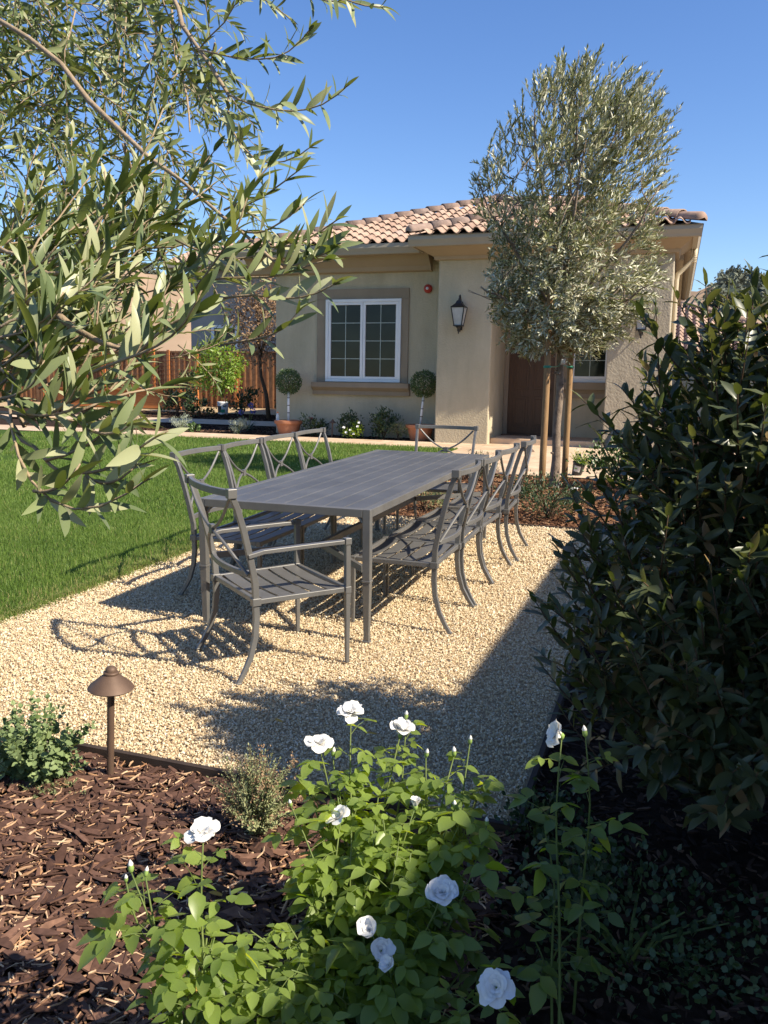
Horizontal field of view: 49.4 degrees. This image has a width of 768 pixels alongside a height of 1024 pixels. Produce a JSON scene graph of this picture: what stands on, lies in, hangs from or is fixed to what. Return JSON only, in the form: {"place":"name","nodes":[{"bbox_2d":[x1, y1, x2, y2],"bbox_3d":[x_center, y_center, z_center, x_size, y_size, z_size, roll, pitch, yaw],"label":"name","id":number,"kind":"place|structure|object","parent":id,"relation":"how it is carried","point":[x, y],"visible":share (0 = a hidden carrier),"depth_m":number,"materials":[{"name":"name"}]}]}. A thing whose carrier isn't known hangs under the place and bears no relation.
{"place":"outdoors","nodes":[
{"label":"outdoors","id":0,"kind":"place"},
{"bbox_2d":[43,738,71,766],"bbox_3d":[-1.266,0.941,3.163,0.162,0.195,0.107,13,15,0],"label":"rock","id":1,"kind":"object","parent":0,"point":[47,740],"visible":0.08,"depth_m":3.12,"materials":[{"name":"grey stone"}]},
{"bbox_2d":[0,402,275,414],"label":"gravel strip","id":2,"kind":"object","parent":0,"point":[262,411],"depth_m":27.62,"materials":[{"name":"beige gravel"}]},
{"bbox_2d":[58,387,185,409],"bbox_3d":[-8.918,-3.906,28.597,5.000,0.645,1.000,4,9,19],"label":"planter box","id":3,"kind":"object","parent":2,"relation":"on","point":[152,401],"visible":0.23,"depth_m":27.89,"materials":[{"name":"concrete"}]},
{"bbox_2d":[99,349,198,403],"bbox_3d":[-8.354,-4.757,29.547,4.040,2.000,0.113,4,9,19],"label":"trellis","id":4,"kind":"object","parent":2,"relation":"on","point":[154,380],"visible":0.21,"depth_m":29.32,"materials":[{"name":"brown wood"}]},
{"bbox_2d":[1,414,275,425],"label":"path","id":5,"kind":"structure","parent":0,"point":[226,422],"depth_m":22.05,"materials":[{"name":"beige concrete"}]},
{"bbox_2d":[0,430,457,624],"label":"lawn","id":6,"kind":"structure","parent":0,"point":[6,458],"depth_m":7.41,"materials":[{"name":"green plant"}]},
{"bbox_2d":[0,425,484,448],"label":"garden path","id":7,"kind":"structure","parent":0,"point":[332,440],"depth_m":17.07,"materials":[{"name":"beige concrete"}]},
{"bbox_2d":[0,514,613,820],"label":"gravel patio","id":8,"kind":"structure","parent":0,"point":[537,747],"depth_m":4.08,"materials":[{"name":"beige gravel"}]},
{"bbox_2d":[170,444,302,594],"bbox_3d":[-0.985,0.054,5.607,0.676,0.945,0.620,4,11,20],"label":"patio chair","id":9,"kind":"object","parent":8,"relation":"on","point":[259,539],"visible":0.69,"depth_m":5.49,"materials":[{"name":"grey metal"}]},
{"bbox_2d":[184,474,351,684],"bbox_3d":[-0.610,0.292,4.274,0.676,0.945,0.620,-5,12,-31],"label":"patio armchair","id":10,"kind":"object","parent":8,"relation":"on","point":[258,597],"visible":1,"depth_m":4.19,"materials":[{"name":"grey metal"}]},
{"bbox_2d":[220,438,334,579],"bbox_3d":[-0.786,-0.042,6.163,0.675,0.945,0.620,4,10,18],"label":"patio chair","id":11,"kind":"object","parent":8,"relation":"on","point":[270,516],"visible":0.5,"depth_m":6.19,"materials":[{"name":"grey metal"}]},
{"bbox_2d":[259,433,362,561],"bbox_3d":[-0.587,-0.145,6.764,0.676,0.945,0.620,4,11,19],"label":"patio chair","id":12,"kind":"object","parent":8,"relation":"on","point":[269,453],"visible":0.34,"depth_m":6.71,"materials":[{"name":"grey metal"}]},
{"bbox_2d":[291,427,385,546],"bbox_3d":[-0.392,-0.236,7.293,0.676,0.945,0.620,4,11,20],"label":"patio chair","id":13,"kind":"object","parent":8,"relation":"on","point":[322,430],"visible":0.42,"depth_m":7.43,"materials":[{"name":"grey metal"}]},
{"bbox_2d":[198,450,488,643],"bbox_3d":[-0.075,0.076,6.103,1.056,0.746,3.076,4,11,19],"label":"patio table","id":14,"kind":"object","parent":8,"relation":"on","point":[371,487],"visible":0.87,"depth_m":5.18,"materials":[{"name":"grey metal"}]},
{"bbox_2d":[351,459,482,633],"bbox_3d":[0.219,0.167,5.034,0.676,0.945,0.620,4,11,19],"label":"patio chair","id":15,"kind":"object","parent":8,"relation":"on","point":[439,546],"visible":0.97,"depth_m":4.92,"materials":[{"name":"grey metal"}]},
{"bbox_2d":[396,424,478,529],"bbox_3d":[0.507,-0.328,7.873,0.620,0.945,0.676,4,11,19],"label":"patio armchair","id":16,"kind":"object","parent":8,"relation":"on","point":[442,487],"visible":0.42,"depth_m":8.01,"materials":[{"name":"grey metal"}]},
{"bbox_2d":[385,450,501,605],"bbox_3d":[0.419,0.071,5.593,0.675,0.945,0.620,4,10,18],"label":"patio chair","id":17,"kind":"object","parent":8,"relation":"on","point":[410,528],"visible":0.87,"depth_m":5.59,"materials":[{"name":"grey metal"}]},
{"bbox_2d":[411,443,519,582],"bbox_3d":[0.621,-0.026,6.156,0.676,0.945,0.620,4,11,21],"label":"patio chair","id":18,"kind":"object","parent":8,"relation":"on","point":[431,516],"visible":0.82,"depth_m":6.20,"materials":[{"name":"grey metal"}]},
{"bbox_2d":[443,435,535,560],"bbox_3d":[0.880,-0.140,6.824,0.676,0.945,0.620,4,10,17],"label":"patio chair","id":19,"kind":"object","parent":8,"relation":"on","point":[456,503],"visible":0.81,"depth_m":6.64,"materials":[{"name":"grey metal"}]},
{"bbox_2d":[0,259,766,350],"bbox_3d":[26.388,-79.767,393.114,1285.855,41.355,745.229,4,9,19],"label":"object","id":20,"kind":"structure","parent":0,"point":[175,341],"depth_m":186.80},
{"bbox_2d":[4,250,767,309],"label":"hillside oaks","id":21,"kind":"object","parent":20,"relation":"on","point":[738,277],"visible":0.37,"depth_m":227.59,"materials":[{"name":"green plant"}]},
{"bbox_2d":[0,406,767,1023],"bbox_3d":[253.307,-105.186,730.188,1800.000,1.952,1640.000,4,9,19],"label":"ground","id":22,"kind":"structure","parent":0,"point":[610,1010],"depth_m":2.44,"materials":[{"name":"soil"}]},
{"bbox_2d":[0,350,275,408],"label":"wooden fence","id":23,"kind":"object","parent":22,"relation":"on","point":[250,377],"visible":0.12,"depth_m":29.64,"materials":[{"name":"brown wood"}]},
{"bbox_2d":[104,410,275,420],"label":"bark mulch","id":24,"kind":"object","parent":22,"relation":"on","point":[168,414],"visible":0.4,"depth_m":24.29,"materials":[{"name":"brown wood"}]},
{"bbox_2d":[160,387,197,414],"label":"shrub","id":25,"kind":"object","parent":24,"relation":"on","point":[168,404],"visible":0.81,"depth_m":24.62,"materials":[{"name":"green plant"}]},
{"bbox_2d":[173,366,206,410],"bbox_3d":[-6.265,-3.965,26.759,0.893,1.424,1.026,4,9,19],"label":"potted plant","id":26,"kind":"object","parent":24,"relation":"on","point":[188,386],"visible":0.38,"depth_m":26.72,"materials":[{"name":"green plant"}]},
{"bbox_2d":[183,392,217,416],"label":"shrub","id":27,"kind":"object","parent":24,"relation":"on","point":[191,407],"visible":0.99,"depth_m":23.91,"materials":[{"name":"green plant"}]},
{"bbox_2d":[217,401,227,414],"bbox_3d":[-4.901,-3.163,25.388,0.350,0.390,0.350,4,9,19],"label":"bucket","id":28,"kind":"object","parent":24,"relation":"on","point":[221,408],"visible":0.87,"depth_m":25.26,"materials":[{"name":"white plastic"}]},
{"bbox_2d":[223,385,262,416],"bbox_3d":[-4.160,-3.246,24.419,1.038,0.963,1.074,-7,12,-43],"label":"shrub","id":29,"kind":"object","parent":24,"relation":"on","point":[243,406],"visible":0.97,"depth_m":24.24,"materials":[{"name":"green plant"}]},
{"bbox_2d":[187,421,200,431],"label":"shrub","id":30,"kind":"object","parent":22,"relation":"on","point":[191,428],"visible":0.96,"depth_m":18.66,"materials":[{"name":"green plant"}]},
{"bbox_2d":[0,0,398,536],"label":"olive tree","id":31,"kind":"object","parent":22,"relation":"on","point":[83,277],"visible":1,"depth_m":1.41,"materials":[{"name":"green plant"}]},
{"bbox_2d":[188,335,249,400],"bbox_3d":[-5.060,-4.212,25.602,1.942,2.500,1.409,4,9,19],"label":"lemon tree","id":32,"kind":"object","parent":22,"relation":"on","point":[230,375],"visible":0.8,"depth_m":25.37,"materials":[{"name":"green plant"}]},
{"bbox_2d":[163,243,275,352],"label":"neighbour house","id":33,"kind":"structure","parent":22,"relation":"on","point":[230,290],"depth_m":34.13,"materials":[{"name":"grey paint"}]},
{"bbox_2d":[211,325,237,352],"bbox_3d":[-6.560,-6.825,34.367,1.200,1.700,0.070,4,9,19],"label":"window","id":34,"kind":"structure","parent":33,"relation":"in","point":[228,336],"depth_m":34.32,"materials":[{"name":"white plastic"}]},
{"bbox_2d":[48,422,434,441],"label":"bark mulch","id":35,"kind":"object","parent":22,"relation":"on","point":[225,429],"visible":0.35,"depth_m":19.08,"materials":[{"name":"brown wood"}]},
{"bbox_2d":[80,406,112,423],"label":"shrub","id":36,"kind":"object","parent":35,"relation":"on","point":[107,414],"visible":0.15,"depth_m":20.42,"materials":[{"name":"green plant"}]},
{"bbox_2d":[169,415,192,427],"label":"silver plant","id":37,"kind":"object","parent":35,"relation":"on","point":[182,423],"visible":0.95,"depth_m":18.69,"materials":[{"name":"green plant"}]},
{"bbox_2d":[228,418,249,433],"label":"silver plant","id":38,"kind":"object","parent":35,"relation":"on","point":[239,423],"visible":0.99,"depth_m":18.22,"materials":[{"name":"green plant"}]},
{"bbox_2d":[274,367,302,433],"bbox_3d":[-2.049,-2.361,17.911,0.612,1.474,0.611,4,9,19],"label":"topiary","id":39,"kind":"object","parent":35,"relation":"on","point":[287,425],"visible":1,"depth_m":17.78,"materials":[{"name":"plant"}]},
{"bbox_2d":[298,412,330,435],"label":"shrub","id":40,"kind":"object","parent":35,"relation":"on","point":[320,424],"visible":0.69,"depth_m":17.79,"materials":[{"name":"green plant"}]},
{"bbox_2d":[336,407,364,436],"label":"shrub","id":41,"kind":"object","parent":35,"relation":"on","point":[347,417],"visible":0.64,"depth_m":17.50,"materials":[{"name":"green plant"}]},
{"bbox_2d":[368,406,403,438],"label":"shrub","id":42,"kind":"object","parent":35,"relation":"on","point":[379,418],"visible":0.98,"depth_m":17.28,"materials":[{"name":"green plant"}]},
{"bbox_2d":[386,419,408,439],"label":"shrub","id":43,"kind":"object","parent":35,"relation":"on","point":[399,432],"visible":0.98,"depth_m":17.14,"materials":[{"name":"green plant"}]},
{"bbox_2d":[406,369,435,440],"bbox_3d":[0.780,-2.177,17.021,0.674,1.478,0.610,4,9,19],"label":"topiary","id":44,"kind":"object","parent":35,"relation":"on","point":[411,427],"visible":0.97,"depth_m":16.91,"materials":[{"name":"plant"}]},
{"bbox_2d":[220,264,275,418],"bbox_3d":[-3.594,-4.828,23.267,1.993,4.564,1.965,0,9,-8],"label":"withered tree","id":45,"kind":"object","parent":22,"relation":"on","point":[257,307],"visible":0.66,"depth_m":23.08,"materials":[{"name":"brown plant"}]},
{"bbox_2d":[238,402,265,429],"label":"agapanthus","id":46,"kind":"object","parent":22,"relation":"on","point":[248,426],"visible":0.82,"depth_m":19.48,"materials":[{"name":"blue plant"}]},
{"bbox_2d":[0,728,519,843],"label":"edging board","id":47,"kind":"object","parent":22,"relation":"on","point":[128,757],"visible":0.11,"depth_m":3.15,"materials":[{"name":"brown wood"}]},
{"bbox_2d":[0,741,520,1023],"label":"bark mulch","id":48,"kind":"object","parent":22,"relation":"on","point":[69,885],"visible":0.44,"depth_m":2.51,"materials":[{"name":"brown wood"}]},
{"bbox_2d":[7,774,86,799],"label":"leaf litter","id":49,"kind":"object","parent":48,"relation":"on","point":[43,791],"visible":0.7,"depth_m":3.01,"materials":[{"name":"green plant"}]},
{"bbox_2d":[0,690,96,786],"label":"herb","id":50,"kind":"object","parent":48,"relation":"on","point":[23,759],"visible":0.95,"depth_m":3.04,"materials":[{"name":"green plant"}]},
{"bbox_2d":[87,665,134,784],"bbox_3d":[-1.012,0.804,3.090,0.166,0.492,0.166,7,10,18],"label":"path light","id":51,"kind":"object","parent":48,"relation":"on","point":[110,683],"visible":0.92,"depth_m":3.04,"materials":[{"name":"brown metal"}]},
{"bbox_2d":[76,816,280,1023],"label":"rose bush","id":52,"kind":"object","parent":48,"relation":"on","point":[173,989],"visible":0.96,"depth_m":1.68,"materials":[{"name":"green plant"}]},
{"bbox_2d":[209,891,222,895],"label":"fallen leaf","id":53,"kind":"object","parent":48,"relation":"on","point":[216,893],"visible":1,"depth_m":2.41,"materials":[{"name":"green plant"}]},
{"bbox_2d":[207,743,302,836],"bbox_3d":[-0.421,0.918,2.711,0.321,0.352,0.280,0,9,-5],"label":"dry shrub","id":54,"kind":"object","parent":48,"relation":"on","point":[255,813],"visible":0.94,"depth_m":2.69,"materials":[{"name":"green plant"}]},
{"bbox_2d":[187,700,524,1023],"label":"rose bush","id":55,"kind":"object","parent":48,"relation":"on","point":[375,952],"visible":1,"depth_m":1.90,"materials":[{"name":"green plant"}]},
{"bbox_2d":[329,419,335,437],"bbox_3d":[-1.086,-1.719,17.490,0.153,0.454,0.153,7,10,18],"label":"path light","id":56,"kind":"object","parent":22,"relation":"on","point":[332,421],"visible":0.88,"depth_m":17.46,"materials":[{"name":"brown metal"}]},
{"bbox_2d":[340,420,363,438],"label":"rose bush","id":57,"kind":"object","parent":22,"relation":"on","point":[353,430],"visible":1,"depth_m":17.27,"materials":[{"name":"green plant"}]},
{"bbox_2d":[448,449,469,453],"bbox_3d":[0.957,-0.889,13.784,0.290,0.078,3.265,4,9,19],"label":"paving strip","id":58,"kind":"object","parent":22,"relation":"on","point":[462,451],"visible":0.2,"depth_m":14.90,"materials":[{"name":"concrete"}]},
{"bbox_2d":[236,193,707,448],"bbox_3d":[2.704,-4.727,20.596,9.339,6.037,10.800,4,9,19],"label":"bungalow","id":59,"kind":"object","parent":22,"relation":"on","point":[384,334],"visible":0.45,"depth_m":17.18,"materials":[{"name":"paint"}]},
{"bbox_2d":[325,298,401,382],"bbox_3d":[-0.446,-3.621,17.657,1.694,1.720,0.070,4,9,19],"label":"window","id":60,"kind":"structure","parent":59,"relation":"in","point":[363,340],"depth_m":17.65,"materials":[{"name":"white plastic"}]},
{"bbox_2d":[424,284,431,292],"bbox_3d":[0.892,-4.561,17.025,0.180,0.180,0.104,4,9,19],"label":"alarm bell","id":61,"kind":"object","parent":59,"relation":"attached to","point":[427,288],"visible":1,"depth_m":17.00,"materials":[{"name":"red paint"}]},
{"bbox_2d":[450,295,467,333],"bbox_3d":[1.441,-3.789,15.987,0.276,0.746,0.315,4,9,19],"label":"wall lantern","id":62,"kind":"object","parent":59,"relation":"attached to","point":[458,309],"depth_m":15.89,"materials":[{"name":"black metal"}]},
{"bbox_2d":[507,314,555,434],"bbox_3d":[3.055,-2.883,17.262,0.940,2.550,0.112,4,9,19],"label":"front door","id":63,"kind":"structure","parent":59,"relation":"in","point":[525,393],"depth_m":17.35,"materials":[{"name":"brown wood"}]},
{"bbox_2d":[573,310,606,382],"bbox_3d":[4.177,-3.383,16.825,0.854,1.530,0.070,4,9,19],"label":"window","id":64,"kind":"structure","parent":59,"relation":"in","point":[590,371],"depth_m":16.89,"materials":[{"name":"white plastic"}]},
{"bbox_2d":[636,297,649,338],"bbox_3d":[4.616,-3.479,14.931,0.276,0.746,0.315,4,9,19],"label":"wall lantern","id":65,"kind":"object","parent":59,"relation":"attached to","point":[640,329],"depth_m":14.87,"materials":[{"name":"black metal"}]},
{"bbox_2d":[387,514,608,530],"bbox_3d":[0.629,0.119,8.308,3.312,0.106,0.022,4,9,19],"label":"edging board","id":66,"kind":"object","parent":22,"relation":"on","point":[560,527],"depth_m":8.04,"materials":[{"name":"brown wood"}]},
{"bbox_2d":[483,775,593,857],"bbox_3d":[0.523,1.008,2.767,0.260,0.215,0.340,8,11,39],"label":"ground cover","id":67,"kind":"object","parent":22,"relation":"on","point":[535,800],"visible":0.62,"depth_m":2.78,"materials":[{"name":"green plant"}]},
{"bbox_2d":[538,289,557,492],"bbox_3d":[2.063,-1.404,10.245,0.092,2.535,0.504,6,10,31],"label":"tree stake","id":68,"kind":"object","parent":22,"relation":"on","point":[547,366],"visible":0.84,"depth_m":10.05,"materials":[{"name":"brown wood"}]},
{"bbox_2d":[515,534,617,838],"bbox_3d":[1.312,0.658,5.278,0.020,0.233,5.349,4,9,19],"label":"edging board","id":69,"kind":"object","parent":22,"relation":"on","point":[542,753],"visible":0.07,"depth_m":3.33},
{"bbox_2d":[559,296,574,481],"bbox_3d":[2.297,-1.512,10.738,0.092,2.561,0.601,6,10,30],"label":"tree stake","id":70,"kind":"object","parent":22,"relation":"on","point":[567,417],"visible":0.77,"depth_m":10.97,"materials":[{"name":"brown wood"}]},
{"bbox_2d":[391,474,744,535],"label":"bark mulch","id":71,"kind":"object","parent":22,"relation":"on","point":[525,518],"visible":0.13,"depth_m":9.06,"materials":[{"name":"brown wood"}]},
{"bbox_2d":[416,480,447,510],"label":"shrub","id":72,"kind":"object","parent":71,"relation":"on","point":[432,501],"visible":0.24,"depth_m":8.84,"materials":[{"name":"green plant"}]},
{"bbox_2d":[468,449,502,477],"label":"shrub","id":73,"kind":"object","parent":71,"relation":"on","point":[481,474],"visible":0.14,"depth_m":11.45,"materials":[{"name":"green plant"}]},
{"bbox_2d":[489,469,499,497],"bbox_3d":[1.264,-0.321,9.719,0.146,0.432,0.146,7,10,18],"label":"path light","id":74,"kind":"object","parent":71,"relation":"on","point":[497,471],"visible":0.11,"depth_m":9.71,"materials":[{"name":"brown metal"}]},
{"bbox_2d":[491,469,608,518],"bbox_3d":[1.657,-0.179,8.437,1.245,0.518,1.139,4,9,19],"label":"shrub","id":75,"kind":"object","parent":71,"relation":"on","point":[543,502],"visible":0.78,"depth_m":8.37,"materials":[{"name":"green plant"}]},
{"bbox_2d":[566,424,647,487],"bbox_3d":[2.984,-0.679,10.515,0.966,0.811,1.232,-7,12,-43],"label":"shrub","id":76,"kind":"object","parent":71,"relation":"on","point":[597,461],"visible":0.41,"depth_m":10.53,"materials":[{"name":"green plant"}]},
{"bbox_2d":[494,720,647,1023],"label":"rose bush","id":77,"kind":"object","parent":22,"relation":"on","point":[548,983],"visible":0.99,"depth_m":1.91,"materials":[{"name":"green plant"}]},
{"bbox_2d":[467,43,683,486],"bbox_3d":[2.231,-2.862,10.251,2.540,5.404,2.444,4,9,19],"label":"olive tree","id":78,"kind":"object","parent":22,"relation":"on","point":[601,308],"visible":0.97,"depth_m":9.86,"materials":[{"name":"green plant"}]},
{"bbox_2d":[463,817,767,1023],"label":"ground cover","id":79,"kind":"object","parent":22,"relation":"on","point":[598,869],"visible":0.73,"depth_m":2.18,"materials":[{"name":"green plant"}]},
{"bbox_2d":[521,255,767,838],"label":"bay laurel","id":80,"kind":"object","parent":22,"relation":"on","point":[711,487],"visible":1,"depth_m":2.41,"materials":[{"name":"green plant"}]},
{"bbox_2d":[672,300,763,416],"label":"neighbour house","id":81,"kind":"structure","parent":22,"relation":"on","point":[681,333],"depth_m":28.08,"materials":[{"name":"paint"}]},
{"bbox_2d":[0,0,767,290],"label":"sky","id":82,"kind":"structure","parent":0,"point":[432,86],"materials":[{"name":"blue"}]},
{"bbox_2d":[463,443,735,478],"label":"entry paving","id":83,"kind":"structure","parent":0,"point":[533,464],"depth_m":14.07,"materials":[{"name":"beige concrete"}]},
{"bbox_2d":[570,450,589,475],"bbox_3d":[2.743,-0.685,11.700,0.342,0.364,0.350,16,17,16],"label":"nursery pot","id":84,"kind":"object","parent":83,"relation":"on","point":[578,466],"visible":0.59,"depth_m":11.69,"materials":[{"name":"black plastic"}]}
]}

